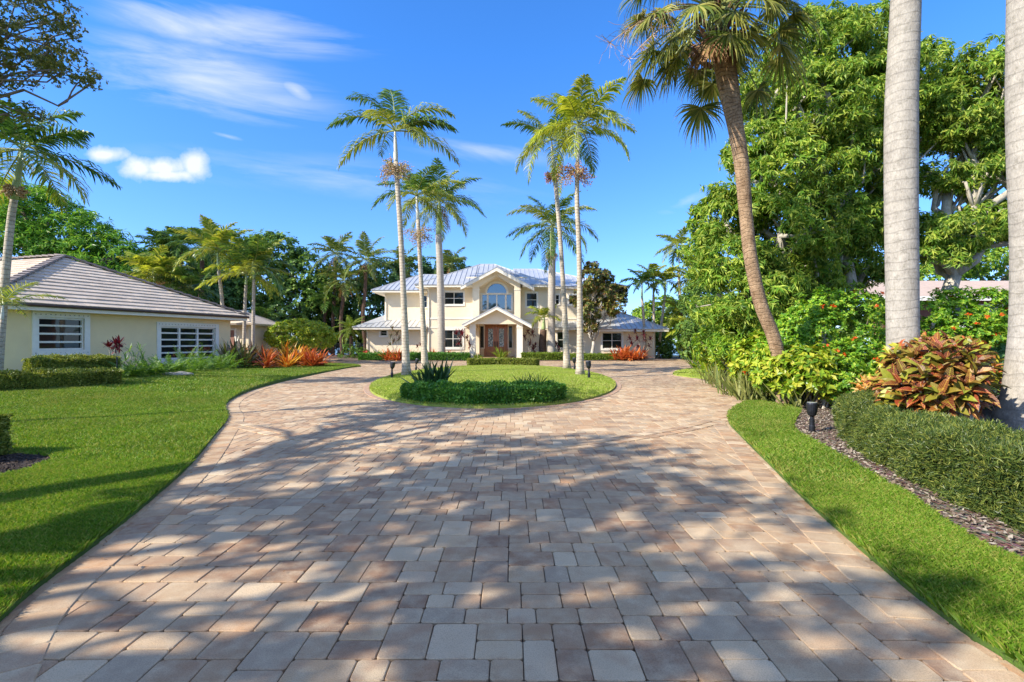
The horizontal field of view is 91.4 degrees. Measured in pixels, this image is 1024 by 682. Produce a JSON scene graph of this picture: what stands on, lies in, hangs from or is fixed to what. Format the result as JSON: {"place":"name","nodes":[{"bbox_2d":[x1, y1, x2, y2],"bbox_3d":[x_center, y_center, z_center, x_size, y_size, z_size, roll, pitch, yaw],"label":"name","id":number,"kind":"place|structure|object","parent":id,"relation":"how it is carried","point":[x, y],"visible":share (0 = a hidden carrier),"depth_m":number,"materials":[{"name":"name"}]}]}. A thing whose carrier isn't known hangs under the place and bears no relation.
{"place":"outdoors","nodes":[
{"label":"outdoors","id":0,"kind":"place"},
{"bbox_2d":[0,362,360,621],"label":"lawn","id":1,"kind":"structure","parent":0,"point":[38,585],"depth_m":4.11,"materials":[{"name":"plant"}]},
{"bbox_2d":[0,452,49,472],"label":"dark mulch bed","id":2,"kind":"object","parent":1,"relation":"on","point":[24,458],"visible":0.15,"depth_m":6.02,"materials":[{"name":"brown wood"}]},
{"bbox_2d":[0,413,14,455],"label":"hedge","id":3,"kind":"object","parent":2,"relation":"on","point":[6,443],"visible":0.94,"depth_m":6.37,"materials":[{"name":"green plant"}]},
{"bbox_2d":[0,281,66,366],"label":"palm tree","id":4,"kind":"object","parent":1,"relation":"on","point":[6,300],"visible":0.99,"depth_m":14.42,"materials":[{"name":"green plant"}]},
{"bbox_2d":[0,0,108,130],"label":"oak tree","id":5,"kind":"object","parent":1,"relation":"on","point":[46,62],"visible":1,"depth_m":9.40,"materials":[{"name":"green plant"}]},
{"bbox_2d":[0,100,122,369],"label":"palm tree","id":6,"kind":"object","parent":1,"relation":"on","point":[13,190],"visible":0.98,"depth_m":15.02,"materials":[{"name":"green plant"}]},
{"bbox_2d":[0,366,123,389],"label":"hedge","id":7,"kind":"object","parent":1,"relation":"on","point":[33,378],"visible":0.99,"depth_m":12.83,"materials":[{"name":"green plant"}]},
{"bbox_2d":[21,353,121,369],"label":"hedge","id":8,"kind":"object","parent":1,"relation":"on","point":[58,361],"visible":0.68,"depth_m":16.11,"materials":[{"name":"green plant"}]},
{"bbox_2d":[103,335,127,367],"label":"ti plant","id":9,"kind":"object","parent":1,"relation":"on","point":[117,345],"visible":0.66,"depth_m":17.48,"materials":[{"name":"red plant"}]},
{"bbox_2d":[0,254,249,370],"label":"guest house","id":10,"kind":"structure","parent":1,"relation":"on","point":[94,311],"depth_m":21.47,"materials":[{"name":"beige paint"}]},
{"bbox_2d":[32,311,89,355],"bbox_3d":[-17.361,-0.269,19.251,0.215,1.657,1.951,0,0,16],"label":"window","id":11,"kind":"structure","parent":10,"relation":"in","point":[63,334],"depth_m":19.24,"materials":[{"name":"white paint"}]},
{"bbox_2d":[156,322,218,363],"bbox_3d":[-15.859,0.096,24.524,0.215,1.959,3.376,0,0,16],"label":"window","id":12,"kind":"structure","parent":10,"relation":"in","point":[185,336],"depth_m":24.39,"materials":[{"name":"white paint"}]},
{"bbox_2d":[182,352,217,370],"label":"fern","id":13,"kind":"object","parent":1,"relation":"on","point":[201,366],"visible":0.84,"depth_m":19.41,"materials":[{"name":"green plant"}]},
{"bbox_2d":[168,214,253,307],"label":"palm tree","id":14,"kind":"object","parent":1,"relation":"on","point":[214,231],"visible":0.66,"depth_m":30.39,"materials":[{"name":"green plant"}]},
{"bbox_2d":[199,336,266,367],"bbox_3d":[-14.935,0.626,27.278,4.307,1.788,9.556,0,0,-27],"label":"bromeliad","id":15,"kind":"object","parent":1,"relation":"on","point":[224,351],"visible":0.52,"depth_m":24.41,"materials":[{"name":"red plant"}]},
{"bbox_2d":[194,236,291,349],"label":"palm tree","id":16,"kind":"object","parent":1,"relation":"on","point":[240,268],"visible":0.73,"depth_m":30.69,"materials":[{"name":"green plant"}]},
{"bbox_2d":[201,232,299,351],"bbox_3d":[-15.722,-2.547,30.653,4.807,8.105,5.716,0,0,0],"label":"palm tree","id":17,"kind":"object","parent":1,"relation":"on","point":[253,246],"visible":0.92,"depth_m":30.00,"materials":[{"name":"green plant"}]},
{"bbox_2d":[250,345,287,367],"bbox_3d":[-12.167,0.795,24.813,1.930,1.198,2.015,0,0,41],"label":"bromeliad","id":18,"kind":"object","parent":1,"relation":"on","point":[268,363],"visible":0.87,"depth_m":24.66,"materials":[{"name":"orange plant"}]},
{"bbox_2d":[272,345,302,367],"bbox_3d":[-11.709,0.794,26.084,1.777,1.230,2.079,0,0,-18],"label":"bromeliad","id":19,"kind":"object","parent":1,"relation":"on","point":[288,361],"visible":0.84,"depth_m":25.86,"materials":[{"name":"orange plant"}]},
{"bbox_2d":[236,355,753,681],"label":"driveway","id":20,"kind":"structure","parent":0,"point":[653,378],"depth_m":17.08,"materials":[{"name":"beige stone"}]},
{"bbox_2d":[364,378,620,409],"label":"island kerb","id":21,"kind":"structure","parent":20,"relation":"on","point":[370,394],"depth_m":11.99,"materials":[{"name":"concrete"}]},
{"bbox_2d":[0,356,1023,681],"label":"driveway pavers","id":22,"kind":"object","parent":20,"relation":"on","point":[672,480],"visible":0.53,"depth_m":3.34,"materials":[{"name":"stone"}]},
{"bbox_2d":[230,310,278,361],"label":"garage","id":23,"kind":"structure","parent":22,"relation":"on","point":[262,324],"depth_m":32.64,"materials":[{"name":"beige paint"}]},
{"bbox_2d":[249,305,282,327],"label":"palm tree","id":24,"kind":"object","parent":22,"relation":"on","point":[264,313],"visible":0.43,"depth_m":35.64,"materials":[{"name":"green plant"}]},
{"bbox_2d":[263,318,338,353],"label":"clipped shrub","id":25,"kind":"object","parent":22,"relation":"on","point":[328,336],"visible":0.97,"depth_m":32.85,"materials":[{"name":"green plant"}]},
{"bbox_2d":[308,283,349,354],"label":"coconut palm","id":26,"kind":"object","parent":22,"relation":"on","point":[321,287],"visible":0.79,"depth_m":51.46,"materials":[{"name":"green plant"}]},
{"bbox_2d":[307,231,360,354],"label":"coconut palm","id":27,"kind":"object","parent":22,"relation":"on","point":[333,243],"visible":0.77,"depth_m":51.76,"materials":[{"name":"green plant"}]},
{"bbox_2d":[644,264,687,357],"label":"palm tree","id":28,"kind":"object","parent":20,"relation":"on","point":[668,276],"visible":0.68,"depth_m":42.40,"materials":[{"name":"green plant"}]},
{"bbox_2d":[659,297,691,357],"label":"coconut palm","id":29,"kind":"object","parent":20,"relation":"on","point":[670,301],"visible":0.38,"depth_m":42.93,"materials":[{"name":"green plant"}]},
{"bbox_2d":[323,354,674,360],"bbox_3d":[-2.600,1.520,48.600,30.800,0.120,22.800,0,0,0],"label":"house bed","id":30,"kind":"object","parent":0,"point":[356,359],"visible":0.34,"depth_m":37.45,"materials":[{"name":"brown plant"}]},
{"bbox_2d":[315,261,375,354],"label":"coconut palm","id":31,"kind":"object","parent":30,"relation":"on","point":[338,269],"visible":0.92,"depth_m":49.84,"materials":[{"name":"green plant"}]},
{"bbox_2d":[332,315,365,353],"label":"date palm","id":32,"kind":"object","parent":30,"relation":"on","point":[349,324],"visible":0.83,"depth_m":42.77,"materials":[{"name":"green plant"}]},
{"bbox_2d":[295,256,406,353],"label":"shade tree","id":33,"kind":"object","parent":30,"relation":"on","point":[377,301],"visible":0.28,"depth_m":54.16,"materials":[{"name":"green plant"}]},
{"bbox_2d":[337,343,369,358],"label":"bush","id":34,"kind":"object","parent":30,"relation":"on","point":[352,355],"visible":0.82,"depth_m":41.84,"materials":[{"name":"green plant"}]},
{"bbox_2d":[334,231,397,349],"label":"coconut palm","id":35,"kind":"object","parent":30,"relation":"on","point":[365,252],"visible":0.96,"depth_m":49.77,"materials":[{"name":"green plant"}]},
{"bbox_2d":[358,351,401,359],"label":"hedge","id":36,"kind":"object","parent":30,"relation":"on","point":[368,356],"visible":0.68,"depth_m":38.07,"materials":[{"name":"green plant"}]},
{"bbox_2d":[378,245,425,279],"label":"coconut palm","id":37,"kind":"object","parent":30,"relation":"on","point":[407,259],"visible":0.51,"depth_m":55.58,"materials":[{"name":"green plant"}]},
{"bbox_2d":[391,253,470,279],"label":"shade tree","id":38,"kind":"object","parent":30,"relation":"on","point":[427,268],"visible":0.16,"depth_m":59.00,"materials":[{"name":"green plant"}]},
{"bbox_2d":[410,351,470,360],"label":"hedge","id":39,"kind":"object","parent":30,"relation":"on","point":[438,355],"visible":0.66,"depth_m":37.68,"materials":[{"name":"green plant"}]},
{"bbox_2d":[402,157,486,351],"bbox_3d":[-5.479,-6.005,39.247,6.546,14.956,7.100,0,0,-38],"label":"royal palm","id":40,"kind":"object","parent":30,"relation":"on","point":[439,238],"visible":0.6,"depth_m":39.08,"materials":[{"name":"green plant"}]},
{"bbox_2d":[422,246,466,273],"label":"coconut palm","id":41,"kind":"object","parent":30,"relation":"on","point":[451,261],"visible":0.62,"depth_m":56.52,"materials":[{"name":"green plant"}]},
{"bbox_2d":[352,264,669,358],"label":"house","id":42,"kind":"structure","parent":30,"relation":"on","point":[486,307],"depth_m":42.00,"materials":[{"name":"beige paint"}]},
{"bbox_2d":[444,291,464,305],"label":"window","id":43,"kind":"structure","parent":42,"relation":"in","point":[451,298],"depth_m":42.09,"materials":[{"name":"white paint"}]},
{"bbox_2d":[445,328,463,349],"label":"window","id":44,"kind":"structure","parent":42,"relation":"in","point":[451,341],"depth_m":42.09,"materials":[{"name":"white paint"}]},
{"bbox_2d":[485,325,495,355],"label":"front door","id":45,"kind":"structure","parent":42,"relation":"in","point":[490,330],"depth_m":43.45,"materials":[{"name":"brown wood"}]},
{"bbox_2d":[480,281,512,310],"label":"arched window","id":46,"kind":"structure","parent":42,"relation":"in","point":[496,293],"depth_m":43.00,"materials":[{"name":"glass"}]},
{"bbox_2d":[496,325,506,355],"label":"front door","id":47,"kind":"structure","parent":42,"relation":"in","point":[501,330],"depth_m":43.45,"materials":[{"name":"brown wood"}]},
{"bbox_2d":[525,292,537,307],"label":"window","id":48,"kind":"structure","parent":42,"relation":"in","point":[531,298],"depth_m":42.09,"materials":[{"name":"white paint"}]},
{"bbox_2d":[601,332,623,349],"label":"window","id":49,"kind":"structure","parent":42,"relation":"in","point":[609,340],"depth_m":41.29,"materials":[{"name":"white paint"}]},
{"bbox_2d":[521,351,562,359],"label":"hedge","id":50,"kind":"object","parent":30,"relation":"on","point":[546,355],"visible":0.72,"depth_m":37.98,"materials":[{"name":"green plant"}]},
{"bbox_2d":[525,304,560,351],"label":"palm tree","id":51,"kind":"object","parent":30,"relation":"on","point":[542,312],"visible":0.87,"depth_m":39.55,"materials":[{"name":"green plant"}]},
{"bbox_2d":[506,191,598,351],"bbox_3d":[3.238,-5.200,39.342,7.698,13.341,6.967,0,0,0],"label":"royal palm","id":52,"kind":"object","parent":30,"relation":"on","point":[550,254],"visible":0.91,"depth_m":39.04,"materials":[{"name":"green plant"}]},
{"bbox_2d":[570,352,619,359],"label":"hedge","id":53,"kind":"object","parent":30,"relation":"on","point":[598,356],"visible":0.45,"depth_m":38.07,"materials":[{"name":"green plant"}]},
{"bbox_2d":[568,261,628,353],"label":"magnolia tree","id":54,"kind":"object","parent":30,"relation":"on","point":[608,303],"visible":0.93,"depth_m":38.42,"materials":[{"name":"green plant"}]},
{"bbox_2d":[607,344,650,360],"bbox_3d":[8.812,0.987,38.189,3.639,1.560,3.413,0,0,-37],"label":"bromeliad","id":55,"kind":"object","parent":30,"relation":"on","point":[624,354],"visible":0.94,"depth_m":37.78,"materials":[{"name":"orange plant"}]},
{"bbox_2d":[618,268,664,358],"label":"palm tree","id":56,"kind":"object","parent":30,"relation":"on","point":[641,277],"visible":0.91,"depth_m":40.91,"materials":[{"name":"green plant"}]},
{"bbox_2d":[633,263,678,357],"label":"palm tree","id":57,"kind":"object","parent":30,"relation":"on","point":[653,265],"visible":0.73,"depth_m":41.89,"materials":[{"name":"green plant"}]},
{"bbox_2d":[655,329,674,358],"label":"bush","id":58,"kind":"object","parent":30,"relation":"on","point":[666,349],"visible":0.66,"depth_m":42.70,"materials":[{"name":"green plant"}]},
{"bbox_2d":[0,0,1008,340],"label":"sky","id":59,"kind":"structure","parent":0,"point":[221,111],"materials":[{"name":"blue"}]},
{"bbox_2d":[369,364,712,408],"bbox_3d":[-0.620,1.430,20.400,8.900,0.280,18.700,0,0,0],"label":"island lawn","id":60,"kind":"structure","parent":0,"point":[491,406],"depth_m":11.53,"materials":[{"name":"green plant"}]},
{"bbox_2d":[326,88,460,374],"bbox_3d":[-4.716,-4.749,20.160,5.306,12.313,5.615,0,0,0],"label":"palm tree","id":61,"kind":"object","parent":60,"relation":"on","point":[410,124],"visible":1,"depth_m":20.02,"materials":[{"name":"green plant"}]},
{"bbox_2d":[371,159,464,368],"bbox_3d":[-4.722,-3.747,25.216,4.781,10.353,4.880,0,0,0],"label":"palm tree","id":62,"kind":"object","parent":60,"relation":"on","point":[416,184],"visible":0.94,"depth_m":25.10,"materials":[{"name":"green plant"}]},
{"bbox_2d":[400,356,465,382],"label":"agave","id":63,"kind":"object","parent":60,"relation":"on","point":[430,372],"visible":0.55,"depth_m":12.91,"materials":[{"name":"green plant"}]},
{"bbox_2d":[399,379,567,404],"bbox_3d":[-0.725,1.216,12.168,4.212,0.647,1.956,0,0,0],"label":"hedge","id":64,"kind":"object","parent":60,"relation":"on","point":[482,392],"visible":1,"depth_m":11.59,"materials":[{"name":"green plant"}]},
{"bbox_2d":[467,357,539,364],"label":"hedge","id":65,"kind":"object","parent":60,"relation":"on","point":[502,361],"visible":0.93,"depth_m":28.84,"materials":[{"name":"green plant"}]},
{"bbox_2d":[500,109,610,368],"bbox_3d":[2.147,-5.199,25.565,5.436,13.257,4.933,0,0,0],"label":"palm tree","id":66,"kind":"object","parent":60,"relation":"on","point":[566,350],"visible":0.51,"depth_m":25.09,"materials":[{"name":"green plant"}]},
{"bbox_2d":[526,73,637,374],"bbox_3d":[2.565,-4.453,20.044,4.406,11.706,4.992,0,0,21],"label":"palm tree","id":67,"kind":"object","parent":60,"relation":"on","point":[569,106],"visible":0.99,"depth_m":19.97,"materials":[{"name":"green plant"}]},
{"bbox_2d":[673,370,703,378],"bbox_3d":[9.070,1.525,24.230,1.984,0.120,10.961,0,0,26],"label":"grass peninsula","id":68,"kind":"object","parent":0,"point":[686,376],"depth_m":20.91},
{"bbox_2d":[696,361,1023,556],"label":"mulch bed","id":69,"kind":"object","parent":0,"point":[987,412],"visible":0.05,"depth_m":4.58,"materials":[{"name":"brown wood"}]},
{"bbox_2d":[599,0,829,403],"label":"cabbage palm","id":70,"kind":"object","parent":69,"relation":"on","point":[721,44],"visible":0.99,"depth_m":11.03,"materials":[{"name":"green plant"}]},
{"bbox_2d":[698,335,731,380],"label":"umbrella shrub","id":71,"kind":"object","parent":69,"relation":"on","point":[721,365],"visible":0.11,"depth_m":17.40,"materials":[{"name":"green plant"}]},
{"bbox_2d":[690,304,817,377],"bbox_3d":[8.310,-0.061,16.530,4.102,3.150,3.093,0,0,-7],"label":"bush","id":72,"kind":"object","parent":69,"relation":"on","point":[719,342],"visible":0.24,"depth_m":16.18,"materials":[{"name":"green plant"}]},
{"bbox_2d":[725,329,782,381],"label":"umbrella shrub","id":73,"kind":"object","parent":69,"relation":"on","point":[740,357],"visible":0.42,"depth_m":13.08,"materials":[{"name":"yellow plant"}]},
{"bbox_2d":[744,340,820,398],"bbox_3d":[6.331,0.738,11.559,1.576,1.548,1.502,0,0,-32],"label":"umbrella shrub","id":74,"kind":"object","parent":69,"relation":"on","point":[764,369],"visible":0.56,"depth_m":11.29,"materials":[{"name":"green plant"}]},
{"bbox_2d":[762,382,819,409],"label":"snake plant","id":75,"kind":"object","parent":69,"relation":"on","point":[796,400],"visible":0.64,"depth_m":10.95,"materials":[{"name":"green plant"}]},
{"bbox_2d":[773,342,848,407],"bbox_3d":[6.693,0.759,11.196,1.588,1.514,1.513,0,0,0],"label":"umbrella shrub","id":76,"kind":"object","parent":69,"relation":"on","point":[828,359],"visible":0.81,"depth_m":10.81,"materials":[{"name":"green plant"}]},
{"bbox_2d":[806,402,817,431],"bbox_3d":[4.920,1.242,8.200,0.173,0.476,0.176,0,0,0],"label":"landscape spotlight","id":77,"kind":"object","parent":69,"relation":"on","point":[812,409],"visible":1,"depth_m":8.16,"materials":[{"name":"black metal"}]},
{"bbox_2d":[742,284,885,395],"bbox_3d":[7.865,-0.018,12.750,3.336,3.073,3.496,0,0,33],"label":"flowering bush","id":78,"kind":"object","parent":69,"relation":"on","point":[810,328],"visible":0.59,"depth_m":12.41,"materials":[{"name":"green plant"}]},
{"bbox_2d":[676,0,987,343],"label":"mango tree","id":79,"kind":"object","parent":69,"relation":"on","point":[829,228],"visible":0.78,"depth_m":15.45,"materials":[{"name":"green plant"}]},
{"bbox_2d":[816,348,884,404],"bbox_3d":[7.791,0.832,11.233,2.576,1.372,1.348,0,0,-30],"label":"bush","id":80,"kind":"object","parent":69,"relation":"on","point":[862,368],"visible":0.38,"depth_m":10.70,"materials":[{"name":"green plant"}]},
{"bbox_2d":[883,0,921,348],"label":"royal palm","id":81,"kind":"object","parent":69,"relation":"on","point":[901,204],"visible":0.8,"depth_m":8.42,"materials":[{"name":"grey plant"}]},
{"bbox_2d":[830,388,1023,534],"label":"hedge","id":82,"kind":"object","parent":69,"relation":"on","point":[975,465],"visible":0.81,"depth_m":4.85,"materials":[{"name":"green plant"}]},
{"bbox_2d":[863,331,999,396],"bbox_3d":[7.001,0.678,8.297,2.124,1.681,0.964,0,0,0],"label":"croton","id":83,"kind":"object","parent":69,"relation":"on","point":[886,348],"visible":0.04,"depth_m":8.35,"materials":[{"name":"orange plant"}]},
{"bbox_2d":[865,329,998,418],"bbox_3d":[6.319,0.672,7.326,1.903,1.694,1.330,0,0,0],"label":"croton","id":84,"kind":"object","parent":69,"relation":"on","point":[886,361],"visible":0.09,"depth_m":7.49,"materials":[{"name":"orange plant"}]},
{"bbox_2d":[872,337,1010,420],"bbox_3d":[5.612,0.735,6.625,1.765,1.570,1.340,0,0,-40],"label":"croton","id":85,"kind":"object","parent":69,"relation":"on","point":[949,376],"visible":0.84,"depth_m":6.22,"materials":[{"name":"orange plant"}]},
{"bbox_2d":[880,343,1005,409],"bbox_3d":[9.829,0.763,10.476,4.254,1.691,2.019,0,0,0],"label":"bush","id":86,"kind":"object","parent":69,"relation":"on","point":[1000,349],"visible":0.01,"depth_m":10.38,"materials":[{"name":"green plant"}]},
{"bbox_2d":[919,31,1008,333],"bbox_3d":[16.181,-4.257,16.534,6.671,11.645,4.006,0,0,0],"label":"mango tree","id":87,"kind":"object","parent":69,"relation":"on","point":[974,174],"visible":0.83,"depth_m":16.16,"materials":[{"name":"green plant"}]},
{"bbox_2d":[920,285,1008,346],"bbox_3d":[12.259,-0.007,13.210,4.178,3.048,2.581,0,0,0],"label":"flowering bush","id":88,"kind":"object","parent":69,"relation":"on","point":[942,316],"visible":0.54,"depth_m":12.98,"materials":[{"name":"green plant"}]},
{"bbox_2d":[940,335,1003,402],"bbox_3d":[7.868,0.700,8.838,1.713,1.635,1.084,0,0,0],"label":"croton","id":89,"kind":"object","parent":69,"relation":"on","point":[998,366],"visible":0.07,"depth_m":8.60,"materials":[{"name":"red plant"}]},
{"bbox_2d":[990,0,1023,431],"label":"royal palm","id":90,"kind":"object","parent":69,"relation":"on","point":[1010,412],"visible":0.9,"depth_m":7.17,"materials":[{"name":"grey plant"}]},
{"bbox_2d":[727,399,1023,664],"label":"grass","id":91,"kind":"structure","parent":0,"point":[963,577],"depth_m":3.72,"materials":[{"name":"green plant"}]},
{"bbox_2d":[728,416,1023,671],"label":"edging","id":92,"kind":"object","parent":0,"point":[997,651],"depth_m":2.91,"materials":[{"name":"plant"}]},
{"bbox_2d":[859,281,1008,348],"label":"neighbour house","id":93,"kind":"structure","parent":0,"point":[926,287],"depth_m":31.46,"materials":[{"name":"white paint"}]},
{"label":"ground","id":94,"kind":"structure","parent":0,"visible":0},
{"bbox_2d":[0,172,149,278],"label":"shade tree","id":95,"kind":"object","parent":94,"relation":"on","point":[34,234],"visible":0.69,"depth_m":40.27,"materials":[{"name":"green plant"}]},
{"bbox_2d":[116,245,194,297],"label":"palm tree","id":96,"kind":"object","parent":94,"relation":"on","point":[152,263],"visible":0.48,"depth_m":32.59,"materials":[{"name":"green plant"}]},
{"bbox_2d":[133,227,186,279],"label":"coconut palm","id":97,"kind":"object","parent":94,"relation":"on","point":[148,239],"visible":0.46,"depth_m":45.37,"materials":[{"name":"green plant"}]},
{"bbox_2d":[103,241,251,309],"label":"shade tree","id":98,"kind":"object","parent":94,"relation":"on","point":[228,299],"visible":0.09,"depth_m":48.53,"materials":[{"name":"green plant"}]},
{"bbox_2d":[154,226,200,289],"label":"coconut palm","id":99,"kind":"object","parent":94,"relation":"on","point":[178,250],"visible":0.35,"depth_m":45.40,"materials":[{"name":"green plant"}]},
{"bbox_2d":[155,266,219,301],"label":"palm tree","id":100,"kind":"object","parent":94,"relation":"on","point":[193,279],"visible":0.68,"depth_m":33.64,"materials":[{"name":"green plant"}]},
{"bbox_2d":[164,224,227,296],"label":"coconut palm","id":101,"kind":"object","parent":94,"relation":"on","point":[203,261],"visible":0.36,"depth_m":39.55,"materials":[{"name":"green plant"}]},
{"bbox_2d":[191,228,347,333],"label":"shade tree","id":102,"kind":"object","parent":94,"relation":"on","point":[297,258],"visible":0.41,"depth_m":51.70,"materials":[{"name":"green plant"}]},
{"bbox_2d":[314,319,365,354],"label":"thicket","id":103,"kind":"object","parent":94,"relation":"on","point":[336,324],"visible":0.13,"depth_m":53.37,"materials":[{"name":"green plant"}]},
{"bbox_2d":[631,294,687,339],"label":"shade tree","id":104,"kind":"object","parent":94,"relation":"on","point":[636,312],"visible":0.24,"depth_m":55.26,"materials":[{"name":"green plant"}]},
{"bbox_2d":[654,226,694,297],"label":"coconut palm","id":105,"kind":"object","parent":94,"relation":"on","point":[674,241],"visible":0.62,"depth_m":44.79,"materials":[{"name":"green plant"}]},
{"bbox_2d":[671,315,699,359],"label":"thicket","id":106,"kind":"object","parent":94,"relation":"on","point":[683,344],"visible":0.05,"depth_m":39.61,"materials":[{"name":"green plant"}]},
{"bbox_2d":[676,277,725,346],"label":"shade tree","id":107,"kind":"object","parent":94,"relation":"on","point":[690,326],"visible":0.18,"depth_m":36.68,"materials":[{"name":"green plant"}]},
{"bbox_2d":[920,246,1008,280],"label":"shade tree","id":108,"kind":"object","parent":94,"relation":"on","point":[994,256],"visible":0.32,"depth_m":58.53,"materials":[{"name":"green plant"}]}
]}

